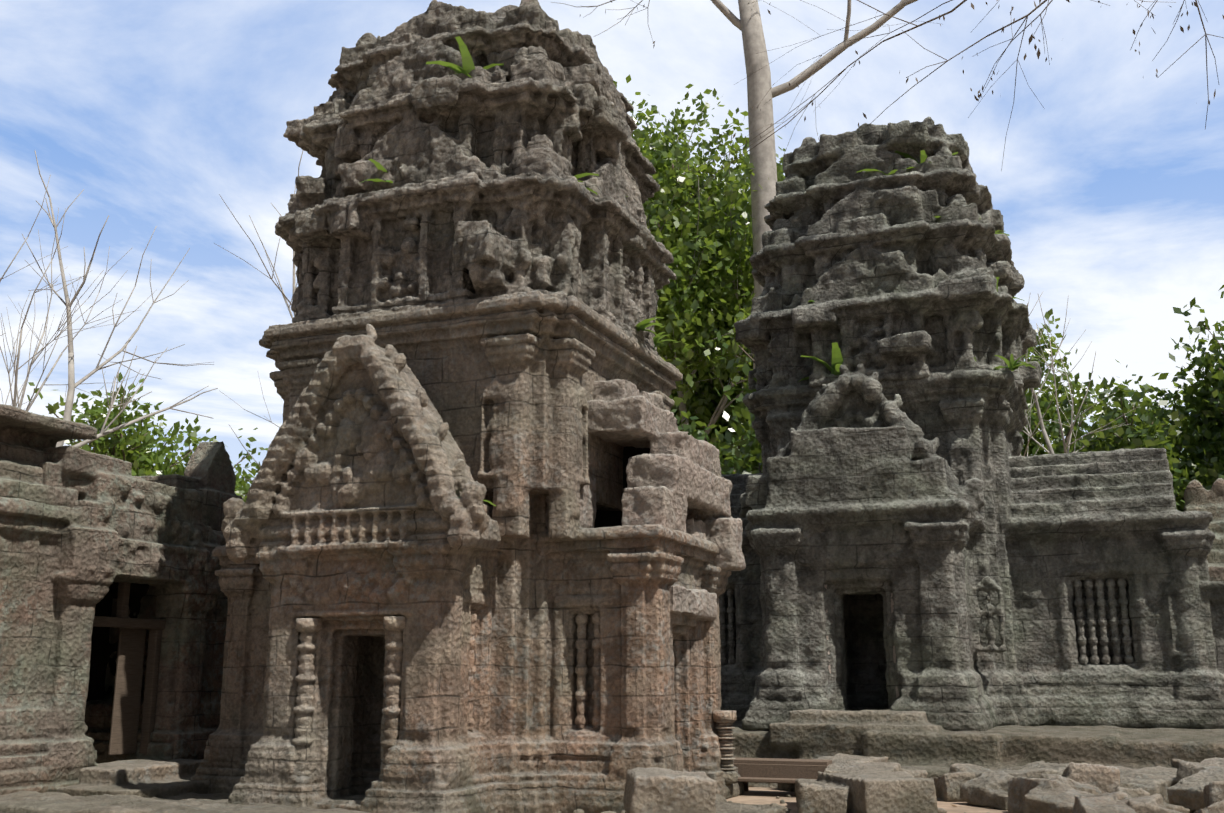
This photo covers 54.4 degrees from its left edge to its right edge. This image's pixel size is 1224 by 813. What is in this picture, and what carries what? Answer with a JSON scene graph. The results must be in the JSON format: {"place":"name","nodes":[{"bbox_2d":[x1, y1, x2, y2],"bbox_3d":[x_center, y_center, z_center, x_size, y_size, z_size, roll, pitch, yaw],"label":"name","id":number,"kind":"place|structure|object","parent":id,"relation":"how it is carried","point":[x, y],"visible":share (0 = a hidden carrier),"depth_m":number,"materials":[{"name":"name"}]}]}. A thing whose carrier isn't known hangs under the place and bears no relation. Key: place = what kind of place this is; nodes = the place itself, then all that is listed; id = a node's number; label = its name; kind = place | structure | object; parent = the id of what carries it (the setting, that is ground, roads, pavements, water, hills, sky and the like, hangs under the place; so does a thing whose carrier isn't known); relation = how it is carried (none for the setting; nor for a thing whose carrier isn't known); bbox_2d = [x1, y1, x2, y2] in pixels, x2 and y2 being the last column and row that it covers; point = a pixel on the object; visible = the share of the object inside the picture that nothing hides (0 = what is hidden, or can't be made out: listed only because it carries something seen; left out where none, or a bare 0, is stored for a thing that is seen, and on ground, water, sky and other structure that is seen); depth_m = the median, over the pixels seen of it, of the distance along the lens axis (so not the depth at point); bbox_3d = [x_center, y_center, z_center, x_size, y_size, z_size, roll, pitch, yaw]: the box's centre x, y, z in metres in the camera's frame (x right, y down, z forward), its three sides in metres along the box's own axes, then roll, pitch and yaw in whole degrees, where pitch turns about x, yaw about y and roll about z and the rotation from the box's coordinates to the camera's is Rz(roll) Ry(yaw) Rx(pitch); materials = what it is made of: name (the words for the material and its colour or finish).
{"place":"outdoors","nodes":[
{"label":"outdoors","id":0,"kind":"place"},
{"bbox_2d":[86,582,165,755],"bbox_3d":[-7.867,3.810,17.447,1.784,2.900,2.800,-5,-14,22],"label":"doorway","id":1,"kind":"structure","parent":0,"point":[127,695],"depth_m":17.62,"materials":[{"name":"brown stone"}]},
{"bbox_2d":[57,758,209,797],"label":"stone step","id":2,"kind":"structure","parent":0,"point":[147,778],"depth_m":15.77,"materials":[{"name":"grey stone"}]},
{"bbox_2d":[27,372,267,501],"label":"green tree","id":3,"kind":"object","parent":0,"point":[148,457],"depth_m":40.25,"materials":[{"name":"green plant"}]},
{"bbox_2d":[0,0,1223,486],"label":"sky","id":4,"kind":"structure","parent":0,"point":[1108,194],"materials":[{"name":"blue"}]},
{"bbox_2d":[594,446,649,527],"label":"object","id":5,"kind":"structure","parent":0,"point":[608,518],"depth_m":16.85,"materials":[{"name":"black"}]},
{"bbox_2d":[546,379,745,620],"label":"stone blocks","id":6,"kind":"structure","parent":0,"point":[676,480],"depth_m":15.87,"materials":[{"name":"stone"}]},
{"bbox_2d":[613,75,785,460],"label":"tree","id":7,"kind":"object","parent":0,"point":[720,275],"depth_m":45.83,"materials":[{"name":"green plant"}]},
{"bbox_2d":[657,136,1094,456],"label":"tree","id":8,"kind":"object","parent":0,"point":[703,413],"depth_m":54.80,"materials":[{"name":"green plant"}]},
{"bbox_2d":[726,787,1191,812],"bbox_3d":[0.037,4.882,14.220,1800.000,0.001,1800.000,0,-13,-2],"label":"ground","id":9,"kind":"structure","parent":0,"point":[758,795],"depth_m":15.71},
{"bbox_2d":[0,150,217,447],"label":"bare tree branches","id":10,"kind":"object","parent":9,"relation":"on","point":[72,385],"visible":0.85,"depth_m":34.49,"materials":[{"name":"beige plant"}]},
{"bbox_2d":[0,441,241,794],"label":"gallery","id":11,"kind":"object","parent":9,"relation":"on","point":[63,569],"visible":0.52,"depth_m":16.56,"materials":[{"name":"stone"}]},
{"bbox_2d":[0,404,144,507],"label":"gallery roof","id":12,"kind":"structure","parent":11,"relation":"on","point":[26,438],"depth_m":16.04,"materials":[{"name":"stone"}]},
{"bbox_2d":[214,151,302,480],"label":"bare tree branches","id":13,"kind":"object","parent":9,"relation":"on","point":[286,299],"visible":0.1,"depth_m":38.00,"materials":[{"name":"brown plant"}]},
{"bbox_2d":[0,767,791,812],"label":"paving slabs","id":14,"kind":"structure","parent":9,"relation":"on","point":[654,790],"depth_m":13.11,"materials":[{"name":"stone"}]},
{"bbox_2d":[190,290,743,812],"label":"temple building","id":15,"kind":"structure","parent":9,"relation":"on","point":[404,444],"depth_m":14.70,"materials":[{"name":"stone"}]},
{"bbox_2d":[275,0,676,354],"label":"tower","id":16,"kind":"structure","parent":15,"relation":"on","point":[485,193],"depth_m":16.34,"materials":[{"name":"stone"}]},
{"bbox_2d":[358,36,1041,505],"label":"fern plants","id":17,"kind":"object","parent":15,"relation":"attached to","point":[644,324],"visible":0.15,"depth_m":18.22,"materials":[{"name":"green plant"}]},
{"bbox_2d":[291,611,737,783],"bbox_3d":[-1.058,3.795,15.317,4.322,2.200,4.352,-5,-14,22],"label":"carved column","id":18,"kind":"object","parent":9,"relation":"on","point":[308,629],"visible":0.54,"depth_m":14.30,"materials":[{"name":"stone"}]},
{"bbox_2d":[104,794,988,812],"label":"ground pebbles","id":19,"kind":"object","parent":9,"relation":"on","point":[941,810],"depth_m":14.36,"materials":[{"name":"stone"}]},
{"bbox_2d":[669,314,762,474],"bbox_3d":[3.594,2.475,31.731,12.054,12.478,10.082,0,-13,-2],"label":"tree foliage","id":20,"kind":"object","parent":9,"relation":"on","point":[748,452],"depth_m":30.96,"materials":[{"name":"green plant"}]},
{"bbox_2d":[727,384,751,459],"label":"low tree","id":21,"kind":"object","parent":9,"relation":"on","point":[739,422],"depth_m":48.55,"materials":[{"name":"green plant"}]},
{"bbox_2d":[734,757,831,790],"bbox_3d":[1.813,5.230,16.831,2.600,0.460,0.720,-4,-13,19],"label":"wooden step","id":22,"kind":"object","parent":9,"relation":"on","point":[770,770],"visible":0.27,"depth_m":16.58,"materials":[{"name":"brown wood"}]},
{"bbox_2d":[552,0,1175,471],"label":"tall pale tree","id":23,"kind":"object","parent":9,"relation":"on","point":[760,94],"depth_m":45.10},
{"bbox_2d":[605,0,1223,226],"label":"bare tree","id":24,"kind":"object","parent":9,"relation":"on","point":[951,11],"depth_m":30.32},
{"bbox_2d":[732,709,1223,787],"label":"tower platform","id":25,"kind":"object","parent":9,"relation":"on","point":[911,740],"visible":0.33,"depth_m":17.82,"materials":[{"name":"stone"}]},
{"bbox_2d":[718,364,1223,730],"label":"temple building","id":26,"kind":"structure","parent":25,"relation":"on","point":[956,524],"depth_m":20.66,"materials":[{"name":"stone"}]},
{"bbox_2d":[824,585,898,697],"bbox_3d":[4.195,3.892,19.880,1.696,2.552,0.556,-5,-14,22],"label":"door frame","id":27,"kind":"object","parent":26,"relation":"attached to","point":[894,654],"depth_m":19.58,"materials":[{"name":"stone"}]},
{"bbox_2d":[734,116,1041,409],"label":"tower","id":28,"kind":"structure","parent":26,"relation":"on","point":[892,276],"depth_m":23.29,"materials":[{"name":"stone"}]},
{"bbox_2d":[719,578,1133,664],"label":"balusters","id":29,"kind":"object","parent":26,"relation":"on","point":[1103,622],"visible":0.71,"depth_m":21.17,"materials":[{"name":"grey stone"}]},
{"bbox_2d":[1199,581,1223,673],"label":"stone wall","id":30,"kind":"structure","parent":25,"relation":"on","point":[1212,592],"depth_m":20.43,"materials":[{"name":"stone"}]},
{"bbox_2d":[1183,478,1223,580],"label":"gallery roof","id":31,"kind":"structure","parent":30,"relation":"on","point":[1198,496],"depth_m":21.66,"materials":[{"name":"stone"}]},
{"bbox_2d":[778,753,1223,812],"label":"rubble blocks","id":32,"kind":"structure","parent":9,"relation":"on","point":[844,783],"depth_m":14.22,"materials":[{"name":"stone"}]},
{"bbox_2d":[1019,292,1138,456],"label":"bare branches","id":33,"kind":"object","parent":9,"relation":"on","point":[1045,435],"visible":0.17,"depth_m":39.77,"materials":[{"name":"beige plant"}]},
{"bbox_2d":[1019,372,1203,459],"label":"bush","id":34,"kind":"object","parent":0,"point":[1034,446],"depth_m":53.46,"materials":[{"name":"green plant"}]},
{"bbox_2d":[1062,285,1223,511],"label":"tree","id":35,"kind":"object","parent":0,"point":[1143,433],"depth_m":41.11,"materials":[{"name":"green plant"}]},
{"bbox_2d":[1166,378,1223,511],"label":"tree","id":36,"kind":"object","parent":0,"point":[1217,468],"depth_m":40.50,"materials":[{"name":"green plant"}]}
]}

